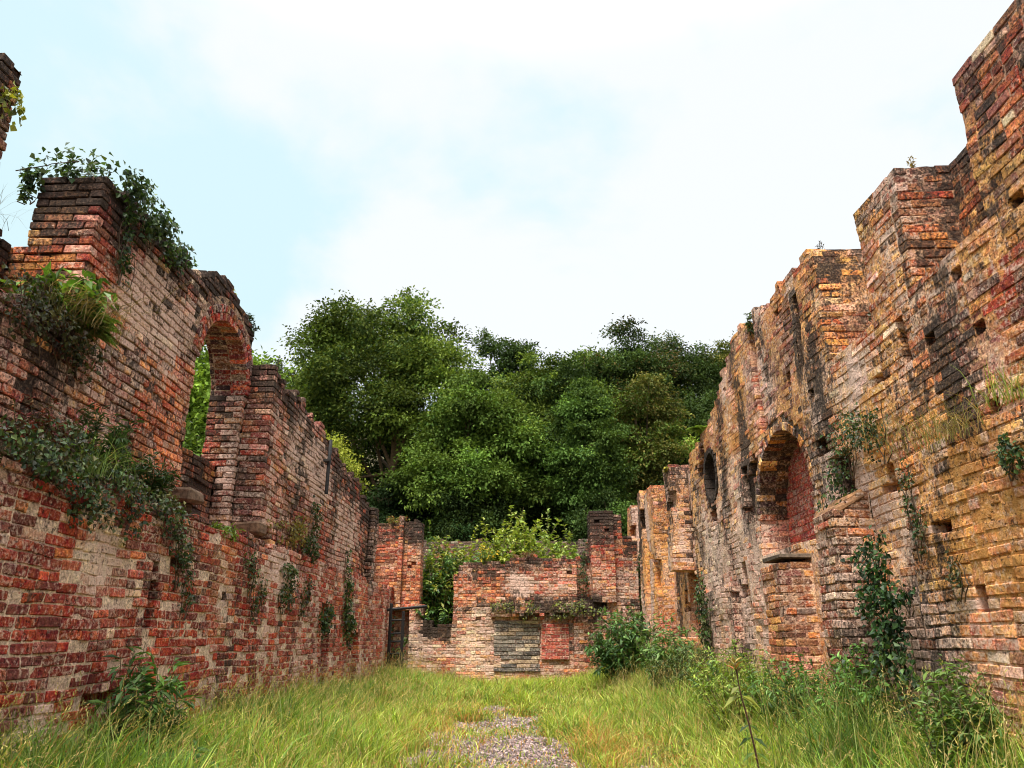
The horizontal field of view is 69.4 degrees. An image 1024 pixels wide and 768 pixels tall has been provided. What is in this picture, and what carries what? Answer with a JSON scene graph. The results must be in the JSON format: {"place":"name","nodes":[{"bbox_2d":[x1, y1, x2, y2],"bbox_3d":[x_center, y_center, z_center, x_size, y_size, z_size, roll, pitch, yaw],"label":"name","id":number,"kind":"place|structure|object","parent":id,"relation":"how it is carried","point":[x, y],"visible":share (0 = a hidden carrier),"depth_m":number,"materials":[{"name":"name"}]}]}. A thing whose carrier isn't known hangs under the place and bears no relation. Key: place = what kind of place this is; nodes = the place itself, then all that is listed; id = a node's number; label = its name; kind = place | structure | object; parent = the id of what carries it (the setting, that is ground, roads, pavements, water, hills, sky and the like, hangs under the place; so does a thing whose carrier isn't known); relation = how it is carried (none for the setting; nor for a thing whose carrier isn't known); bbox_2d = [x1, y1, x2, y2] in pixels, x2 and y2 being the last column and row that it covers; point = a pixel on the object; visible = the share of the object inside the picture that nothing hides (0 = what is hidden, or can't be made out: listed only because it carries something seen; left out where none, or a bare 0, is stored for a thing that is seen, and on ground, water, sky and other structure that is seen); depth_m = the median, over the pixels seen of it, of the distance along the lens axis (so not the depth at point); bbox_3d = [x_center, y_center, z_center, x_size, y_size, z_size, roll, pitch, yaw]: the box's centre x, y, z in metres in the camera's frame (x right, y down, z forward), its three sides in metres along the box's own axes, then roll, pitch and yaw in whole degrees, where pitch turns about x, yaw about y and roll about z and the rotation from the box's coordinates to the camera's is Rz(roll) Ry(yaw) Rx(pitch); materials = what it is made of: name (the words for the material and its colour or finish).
{"place":"outdoors","nodes":[
{"label":"outdoors","id":0,"kind":"place"},
{"bbox_2d":[0,0,1013,450],"label":"sky","id":1,"kind":"structure","parent":0,"point":[544,170],"materials":[{"name":"white"}]},
{"bbox_2d":[397,702,658,767],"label":"gravel","id":2,"kind":"structure","parent":0,"point":[528,749],"depth_m":8.47,"materials":[{"name":"grey gravel"}]},
{"bbox_2d":[185,426,910,767],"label":"ground","id":3,"kind":"structure","parent":0,"point":[454,765],"depth_m":8.00,"materials":[{"name":"soil"}]},
{"bbox_2d":[0,686,229,767],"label":"grass clump","id":4,"kind":"object","parent":3,"relation":"on","point":[64,749],"visible":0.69,"depth_m":4.40,"materials":[{"name":"green plant"}]},
{"bbox_2d":[84,643,205,755],"bbox_3d":[-2.787,2.522,5.620,0.844,1.050,0.944,8,-20,-22],"label":"buddleia","id":5,"kind":"object","parent":3,"relation":"on","point":[131,684],"visible":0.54,"depth_m":5.53,"materials":[{"name":"green plant"}]},
{"bbox_2d":[125,746,219,767],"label":"clump","id":6,"kind":"object","parent":3,"relation":"on","point":[199,753],"visible":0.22,"depth_m":5.44,"materials":[{"name":"green plant"}]},
{"bbox_2d":[0,53,394,763],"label":"ruined wall","id":7,"kind":"structure","parent":3,"relation":"on","point":[74,599],"depth_m":7.24,"materials":[{"name":"brick"}]},
{"bbox_2d":[0,80,26,131],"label":"ivy","id":8,"kind":"object","parent":7,"relation":"attached to","point":[20,109],"visible":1,"depth_m":5.27,"materials":[{"name":"green plant"}]},
{"bbox_2d":[0,184,36,230],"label":"grass tuft","id":9,"kind":"object","parent":7,"relation":"on","point":[9,215],"visible":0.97,"depth_m":6.27,"materials":[{"name":"green plant"}]},
{"bbox_2d":[16,158,47,204],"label":"ivy","id":10,"kind":"object","parent":7,"relation":"attached to","point":[28,179],"visible":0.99,"depth_m":6.52,"materials":[{"name":"green plant"}]},
{"bbox_2d":[0,394,90,471],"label":"willowherb","id":11,"kind":"object","parent":7,"relation":"on","point":[42,421],"visible":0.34,"depth_m":5.23,"materials":[{"name":"green plant"}]},
{"bbox_2d":[0,261,106,383],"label":"creeper","id":12,"kind":"object","parent":7,"relation":"attached to","point":[75,353],"visible":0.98,"depth_m":5.57,"materials":[{"name":"green plant"}]},
{"bbox_2d":[0,261,118,328],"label":"leafy plant","id":13,"kind":"object","parent":7,"relation":"on","point":[95,288],"visible":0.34,"depth_m":5.96,"materials":[{"name":"green plant"}]},
{"bbox_2d":[15,142,128,189],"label":"ivy","id":14,"kind":"object","parent":7,"relation":"attached to","point":[89,170],"visible":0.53,"depth_m":6.62,"materials":[{"name":"green plant"}]},
{"bbox_2d":[0,413,193,545],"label":"ivy","id":15,"kind":"object","parent":7,"relation":"attached to","point":[37,462],"visible":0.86,"depth_m":5.27,"materials":[{"name":"green plant"}]},
{"bbox_2d":[73,312,122,350],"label":"fern","id":16,"kind":"object","parent":7,"relation":"on","point":[102,334],"visible":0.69,"depth_m":6.14,"materials":[{"name":"green plant"}]},
{"bbox_2d":[1,262,195,354],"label":"grass tuft","id":17,"kind":"object","parent":7,"relation":"on","point":[86,310],"visible":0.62,"depth_m":5.86,"materials":[{"name":"green plant"}]},
{"bbox_2d":[57,402,147,482],"bbox_3d":[-3.468,0.506,6.041,0.860,0.794,0.600,0,-19,1],"label":"buddleia","id":18,"kind":"object","parent":7,"relation":"on","point":[116,435],"visible":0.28,"depth_m":6.00,"materials":[{"name":"green plant"}]},
{"bbox_2d":[59,425,187,484],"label":"grass tuft","id":19,"kind":"object","parent":7,"relation":"on","point":[89,470],"visible":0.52,"depth_m":5.70,"materials":[{"name":"green plant"}]},
{"bbox_2d":[115,209,140,291],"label":"ivy","id":20,"kind":"object","parent":7,"relation":"attached to","point":[126,223],"visible":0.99,"depth_m":6.83,"materials":[{"name":"green plant"}]},
{"bbox_2d":[120,449,181,502],"bbox_3d":[-3.382,0.912,6.915,0.523,0.586,0.655,0,-19,1],"label":"buddleia","id":21,"kind":"object","parent":7,"relation":"on","point":[160,481],"visible":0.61,"depth_m":6.90,"materials":[{"name":"green plant"}]},
{"bbox_2d":[106,152,197,275],"bbox_3d":[-3.438,-1.576,7.285,0.368,0.613,1.775,0,-19,1],"label":"ivy","id":22,"kind":"object","parent":7,"relation":"attached to","point":[154,222],"visible":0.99,"depth_m":7.16,"materials":[{"name":"green plant"}]},
{"bbox_2d":[168,520,195,619],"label":"ivy","id":23,"kind":"object","parent":7,"relation":"attached to","point":[180,559],"visible":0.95,"depth_m":6.91,"materials":[{"name":"green plant"}]},
{"bbox_2d":[126,461,247,537],"bbox_3d":[-3.239,1.323,7.775,0.343,0.537,2.837,0,-19,1],"label":"creeper","id":24,"kind":"object","parent":7,"relation":"attached to","point":[149,470],"visible":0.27,"depth_m":6.68,"materials":[{"name":"green plant"}]},
{"bbox_2d":[211,521,245,541],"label":"leafy plant","id":25,"kind":"object","parent":7,"relation":"on","point":[216,525],"visible":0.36,"depth_m":8.09,"materials":[{"name":"green plant"}]},
{"bbox_2d":[246,312,260,334],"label":"wall top plant","id":26,"kind":"object","parent":7,"relation":"on","point":[253,324],"depth_m":10.11,"materials":[{"name":"green plant"}]},
{"bbox_2d":[241,551,270,624],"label":"ivy","id":27,"kind":"object","parent":7,"relation":"attached to","point":[253,571],"visible":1,"depth_m":8.78,"materials":[{"name":"green plant"}]},
{"bbox_2d":[265,357,283,373],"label":"wall top plant","id":28,"kind":"object","parent":7,"relation":"on","point":[279,364],"depth_m":10.40,"materials":[{"name":"green plant"}]},
{"bbox_2d":[274,562,299,613],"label":"ivy","id":29,"kind":"object","parent":7,"relation":"attached to","point":[291,576],"visible":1,"depth_m":10.01,"materials":[{"name":"green plant"}]},
{"bbox_2d":[266,509,308,550],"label":"creeper","id":30,"kind":"object","parent":7,"relation":"attached to","point":[300,529],"visible":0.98,"depth_m":10.74,"materials":[{"name":"green plant"}]},
{"bbox_2d":[298,574,315,620],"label":"ivy","id":31,"kind":"object","parent":7,"relation":"attached to","point":[307,600],"visible":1,"depth_m":10.94,"materials":[{"name":"green plant"}]},
{"bbox_2d":[301,495,323,567],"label":"creeper","id":32,"kind":"object","parent":7,"relation":"attached to","point":[316,545],"visible":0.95,"depth_m":11.56,"materials":[{"name":"green plant"}]},
{"bbox_2d":[317,601,335,641],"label":"ivy","id":33,"kind":"object","parent":7,"relation":"attached to","point":[325,624],"visible":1,"depth_m":11.86,"materials":[{"name":"green plant"}]},
{"bbox_2d":[323,440,332,493],"bbox_3d":[-3.062,1.365,12.251,0.115,0.915,0.140,0,-19,1],"label":"downpipe","id":34,"kind":"object","parent":7,"relation":"attached to","point":[328,460],"visible":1,"depth_m":12.22,"materials":[{"name":"metal"}]},
{"bbox_2d":[341,545,357,650],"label":"ivy","id":35,"kind":"object","parent":7,"relation":"attached to","point":[347,625],"visible":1,"depth_m":13.49,"materials":[{"name":"green plant"}]},
{"bbox_2d":[182,338,314,456],"bbox_3d":[-7.272,2.520,16.081,5.965,8.054,5.736,0,-19,1],"label":"broadleaf tree","id":36,"kind":"object","parent":3,"relation":"on","point":[196,416],"visible":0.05,"depth_m":15.74,"materials":[{"name":"green plant"}]},
{"bbox_2d":[188,672,344,739],"bbox_3d":[-2.659,3.241,7.466,2.228,0.700,2.049,8,-20,-22],"label":"grass clump","id":37,"kind":"object","parent":3,"relation":"on","point":[262,705],"visible":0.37,"depth_m":7.51,"materials":[{"name":"green plant"}]},
{"bbox_2d":[281,367,368,464],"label":"broadleaf tree","id":38,"kind":"object","parent":3,"relation":"on","point":[291,374],"visible":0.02,"depth_m":37.59,"materials":[{"name":"green plant"}]},
{"bbox_2d":[295,671,383,707],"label":"grass clump","id":39,"kind":"object","parent":3,"relation":"on","point":[337,691],"visible":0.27,"depth_m":10.47,"materials":[{"name":"green plant"}]},
{"bbox_2d":[325,430,373,494],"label":"broadleaf tree","id":40,"kind":"object","parent":3,"relation":"on","point":[350,468],"depth_m":20.80,"materials":[{"name":"green plant"}]},
{"bbox_2d":[277,285,491,503],"bbox_3d":[-5.968,2.339,33.991,11.047,14.206,10.160,0,-19,1],"label":"broadleaf tree","id":41,"kind":"object","parent":3,"relation":"on","point":[401,364],"visible":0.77,"depth_m":32.17,"materials":[{"name":"green plant"}]},
{"bbox_2d":[362,481,438,537],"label":"broadleaf tree","id":42,"kind":"object","parent":3,"relation":"on","point":[386,507],"visible":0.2,"depth_m":29.21,"materials":[{"name":"green plant"}]},
{"bbox_2d":[344,428,464,523],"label":"broadleaf tree","id":43,"kind":"object","parent":3,"relation":"on","point":[382,455],"visible":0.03,"depth_m":37.74,"materials":[{"name":"green plant"}]},
{"bbox_2d":[386,603,426,668],"bbox_3d":[-2.713,6.030,17.393,1.390,1.702,0.134,0,-19,1],"label":"iron frame","id":44,"kind":"object","parent":3,"relation":"on","point":[391,609],"visible":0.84,"depth_m":17.45,"materials":[{"name":"black metal"}]},
{"bbox_2d":[396,520,487,649],"bbox_3d":[-1.722,5.647,19.612,3.143,4.200,2.792,10,-21,-26],"label":"buddleia","id":45,"kind":"object","parent":3,"relation":"on","point":[438,593],"visible":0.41,"depth_m":19.19,"materials":[{"name":"green plant"}]},
{"bbox_2d":[370,365,564,541],"bbox_3d":[-1.682,4.146,29.024,8.006,10.329,5.984,0,-19,1],"label":"broadleaf tree","id":46,"kind":"object","parent":3,"relation":"on","point":[504,426],"visible":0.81,"depth_m":28.55,"materials":[{"name":"green plant"}]},
{"bbox_2d":[417,474,538,543],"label":"broadleaf tree","id":47,"kind":"object","parent":3,"relation":"on","point":[455,525],"visible":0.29,"depth_m":27.07,"materials":[{"name":"green plant"}]},
{"bbox_2d":[455,517,509,571],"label":"sapling","id":48,"kind":"object","parent":3,"relation":"on","point":[470,554],"visible":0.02,"depth_m":21.11,"materials":[{"name":"green plant"}]},
{"bbox_2d":[440,326,550,445],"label":"broadleaf tree","id":49,"kind":"object","parent":3,"relation":"on","point":[508,360],"visible":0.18,"depth_m":47.28,"materials":[{"name":"green plant"}]},
{"bbox_2d":[423,539,587,574],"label":"ruined wall","id":50,"kind":"structure","parent":3,"relation":"on","point":[580,548],"depth_m":24.58,"materials":[{"name":"brick"}]},
{"bbox_2d":[373,511,639,682],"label":"ruined wall","id":51,"kind":"structure","parent":3,"relation":"on","point":[477,635],"depth_m":18.24,"materials":[{"name":"brick"}]},
{"bbox_2d":[390,616,406,667],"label":"ivy","id":52,"kind":"object","parent":51,"relation":"attached to","point":[394,656],"visible":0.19,"depth_m":17.93,"materials":[{"name":"green plant"}]},
{"bbox_2d":[387,516,409,524],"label":"dead plant","id":53,"kind":"object","parent":51,"relation":"on","point":[390,520],"visible":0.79,"depth_m":19.14,"materials":[{"name":"green plant"}]},
{"bbox_2d":[478,544,499,563],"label":"ragwort","id":54,"kind":"object","parent":51,"relation":"on","point":[483,556],"visible":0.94,"depth_m":18.92,"materials":[{"name":"green plant"}]},
{"bbox_2d":[511,551,536,557],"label":"dead plant","id":55,"kind":"object","parent":51,"relation":"on","point":[526,554],"visible":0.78,"depth_m":18.70,"materials":[{"name":"brown plant"}]},
{"bbox_2d":[490,598,605,620],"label":"creeper","id":56,"kind":"object","parent":51,"relation":"attached to","point":[580,606],"visible":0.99,"depth_m":17.97,"materials":[{"name":"green plant"}]},
{"bbox_2d":[570,539,589,599],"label":"ivy","id":57,"kind":"object","parent":51,"relation":"attached to","point":[583,562],"visible":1,"depth_m":18.50,"materials":[{"name":"green plant"}]},
{"bbox_2d":[0,641,1023,767],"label":"grass","id":58,"kind":"structure","parent":3,"relation":"on","point":[402,709],"depth_m":7.48,"materials":[{"name":"green plant"}]},
{"bbox_2d":[472,348,570,538],"bbox_3d":[0.333,3.535,36.626,6.375,11.043,6.964,12,-22,-31],"label":"broadleaf tree","id":59,"kind":"object","parent":3,"relation":"on","point":[510,383],"visible":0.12,"depth_m":37.23,"materials":[{"name":"green plant"}]},
{"bbox_2d":[480,505,563,563],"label":"sapling","id":60,"kind":"object","parent":3,"relation":"on","point":[503,557],"visible":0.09,"depth_m":20.71,"materials":[{"name":"green plant"}]},
{"bbox_2d":[469,419,591,541],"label":"broadleaf tree","id":61,"kind":"object","parent":3,"relation":"on","point":[558,529],"visible":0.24,"depth_m":29.53,"materials":[{"name":"green plant"}]},
{"bbox_2d":[504,508,580,558],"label":"sapling","id":62,"kind":"object","parent":3,"relation":"on","point":[554,548],"visible":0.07,"depth_m":20.65,"materials":[{"name":"green plant"}]},
{"bbox_2d":[508,345,647,538],"bbox_3d":[2.797,3.348,35.288,8.401,11.246,6.490,0,-19,1],"label":"broadleaf tree","id":63,"kind":"object","parent":3,"relation":"on","point":[556,382],"visible":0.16,"depth_m":36.02,"materials":[{"name":"green plant"}]},
{"bbox_2d":[535,342,633,428],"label":"broadleaf tree","id":64,"kind":"object","parent":3,"relation":"on","point":[589,347],"visible":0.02,"depth_m":47.67,"materials":[{"name":"green plant"}]},
{"bbox_2d":[530,375,642,534],"bbox_3d":[2.819,4.421,28.342,4.315,10.152,4.309,0,-19,1],"label":"broadleaf tree","id":65,"kind":"object","parent":3,"relation":"on","point":[576,421],"visible":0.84,"depth_m":28.11,"materials":[{"name":"green plant"}]},
{"bbox_2d":[559,484,636,541],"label":"broadleaf tree","id":66,"kind":"object","parent":3,"relation":"on","point":[579,521],"visible":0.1,"depth_m":26.49,"materials":[{"name":"green plant"}]},
{"bbox_2d":[584,603,657,685],"bbox_3d":[2.276,5.399,15.269,1.591,1.671,1.758,-9,-21,24],"label":"buddleia","id":67,"kind":"object","parent":3,"relation":"on","point":[608,652],"visible":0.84,"depth_m":14.99,"materials":[{"name":"green plant"}]},
{"bbox_2d":[575,313,696,441],"bbox_3d":[6.260,2.332,39.078,7.683,13.223,6.713,0,-19,1],"label":"broadleaf tree","id":68,"kind":"object","parent":3,"relation":"on","point":[624,363],"visible":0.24,"depth_m":38.87,"materials":[{"name":"green plant"}]},
{"bbox_2d":[590,369,698,518],"bbox_3d":[5.427,4.349,31.155,5.882,10.018,5.141,0,-19,1],"label":"broadleaf tree","id":69,"kind":"object","parent":3,"relation":"on","point":[634,410],"visible":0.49,"depth_m":30.69,"materials":[{"name":"green plant"}]},
{"bbox_2d":[635,440,699,500],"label":"broadleaf tree","id":70,"kind":"object","parent":3,"relation":"on","point":[660,482],"depth_m":30.71,"materials":[{"name":"green plant"}]},
{"bbox_2d":[634,613,703,688],"bbox_3d":[2.760,4.625,12.692,1.424,1.361,1.258,12,-22,-31],"label":"buddleia","id":71,"kind":"object","parent":3,"relation":"on","point":[659,652],"visible":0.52,"depth_m":12.58,"materials":[{"name":"green plant"}]},
{"bbox_2d":[643,634,716,693],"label":"nettle","id":72,"kind":"object","parent":3,"relation":"on","point":[678,658],"visible":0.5,"depth_m":10.77,"materials":[{"name":"green plant"}]},
{"bbox_2d":[655,395,711,462],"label":"broadleaf tree","id":73,"kind":"object","parent":3,"relation":"on","point":[694,420],"visible":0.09,"depth_m":35.12,"materials":[{"name":"green plant"}]},
{"bbox_2d":[643,327,728,449],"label":"broadleaf tree","id":74,"kind":"object","parent":3,"relation":"on","point":[695,366],"visible":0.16,"depth_m":40.16,"materials":[{"name":"green plant"}]},
{"bbox_2d":[672,330,737,416],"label":"broadleaf tree","id":75,"kind":"object","parent":3,"relation":"on","point":[724,354],"visible":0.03,"depth_m":44.09,"materials":[{"name":"green plant"}]},
{"bbox_2d":[682,650,757,698],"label":"nettle","id":76,"kind":"object","parent":3,"relation":"on","point":[716,672],"visible":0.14,"depth_m":9.13,"materials":[{"name":"green plant"}]},
{"bbox_2d":[684,639,782,732],"bbox_3d":[2.302,3.209,7.740,1.016,1.051,1.033,9,-21,-25],"label":"nettle","id":77,"kind":"object","parent":3,"relation":"on","point":[727,682],"visible":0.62,"depth_m":7.63,"materials":[{"name":"green plant"}]},
{"bbox_2d":[723,657,769,767],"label":"sapling","id":78,"kind":"object","parent":3,"relation":"on","point":[732,699],"visible":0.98,"depth_m":5.40,"materials":[{"name":"green plant"}]},
{"bbox_2d":[739,650,836,734],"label":"nettle","id":79,"kind":"object","parent":3,"relation":"on","point":[778,691],"visible":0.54,"depth_m":6.71,"materials":[{"name":"green plant"}]},
{"bbox_2d":[704,648,937,767],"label":"grass clump","id":80,"kind":"object","parent":3,"relation":"on","point":[831,737],"visible":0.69,"depth_m":5.25,"materials":[{"name":"green plant"}]},
{"bbox_2d":[627,0,1023,764],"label":"ruined wall","id":81,"kind":"structure","parent":3,"relation":"on","point":[929,274],"depth_m":6.25,"materials":[{"name":"brick"}]},
{"bbox_2d":[636,551,642,620],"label":"ivy","id":82,"kind":"object","parent":81,"relation":"attached to","point":[638,569],"visible":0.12,"depth_m":18.41,"materials":[{"name":"green plant"}]},
{"bbox_2d":[686,425,706,435],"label":"fern","id":83,"kind":"object","parent":81,"relation":"on","point":[697,428],"visible":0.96,"depth_m":12.72,"materials":[{"name":"green plant"}]},
{"bbox_2d":[694,571,714,662],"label":"ivy","id":84,"kind":"object","parent":81,"relation":"attached to","point":[699,599],"visible":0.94,"depth_m":11.83,"materials":[{"name":"green plant"}]},
{"bbox_2d":[743,312,754,336],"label":"wall top plant","id":85,"kind":"object","parent":81,"relation":"on","point":[748,324],"depth_m":10.00,"materials":[{"name":"green plant"}]},
{"bbox_2d":[810,441,857,511],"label":"ivy","id":86,"kind":"object","parent":81,"relation":"attached to","point":[836,481],"visible":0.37,"depth_m":7.03,"materials":[{"name":"green plant"}]},
{"bbox_2d":[819,401,892,479],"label":"ivy","id":87,"kind":"object","parent":81,"relation":"attached to","point":[855,428],"visible":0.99,"depth_m":6.54,"materials":[{"name":"green plant"}]},
{"bbox_2d":[840,525,918,694],"bbox_3d":[2.904,1.783,5.939,0.375,1.326,0.821,0,-19,1],"label":"ivy","id":88,"kind":"object","parent":81,"relation":"attached to","point":[888,600],"visible":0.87,"depth_m":5.86,"materials":[{"name":"green plant"}]},
{"bbox_2d":[906,156,915,167],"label":"wall top plant","id":89,"kind":"object","parent":81,"relation":"on","point":[912,165],"depth_m":6.27,"materials":[{"name":"green plant"}]},
{"bbox_2d":[895,457,929,561],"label":"ivy","id":90,"kind":"object","parent":81,"relation":"attached to","point":[916,522],"visible":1,"depth_m":5.55,"materials":[{"name":"green plant"}]},
{"bbox_2d":[859,386,1014,461],"bbox_3d":[3.025,0.241,5.128,1.397,0.350,1.306,-11,-22,29],"label":"grass tuft","id":91,"kind":"object","parent":81,"relation":"on","point":[945,431],"visible":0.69,"depth_m":5.05,"materials":[{"name":"green plant"}]},
{"bbox_2d":[944,549,968,602],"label":"ivy","id":92,"kind":"object","parent":81,"relation":"attached to","point":[958,580],"visible":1,"depth_m":4.99,"materials":[{"name":"green plant"}]},
{"bbox_2d":[947,355,1023,407],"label":"grass tuft","id":93,"kind":"object","parent":81,"relation":"on","point":[1007,391],"visible":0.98,"depth_m":4.56,"materials":[{"name":"green plant"}]},
{"bbox_2d":[990,432,1023,481],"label":"ivy","id":94,"kind":"object","parent":81,"relation":"attached to","point":[1002,462],"visible":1,"depth_m":4.43,"materials":[{"name":"green plant"}]},
{"bbox_2d":[788,642,907,742],"bbox_3d":[2.684,2.515,5.846,0.846,0.902,0.806,11,-22,-29],"label":"nettle","id":95,"kind":"object","parent":3,"relation":"on","point":[848,681],"visible":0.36,"depth_m":5.81,"materials":[{"name":"green plant"}]},
{"bbox_2d":[833,633,925,739],"bbox_3d":[2.790,2.343,5.808,0.352,0.737,1.307,0,-19,1],"label":"shrub","id":96,"kind":"object","parent":3,"relation":"on","point":[884,659],"visible":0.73,"depth_m":5.49,"materials":[{"name":"green plant"}]},
{"bbox_2d":[899,649,1008,767],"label":"nettle","id":97,"kind":"object","parent":3,"relation":"on","point":[954,700],"visible":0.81,"depth_m":4.39,"materials":[{"name":"green plant"}]}
]}

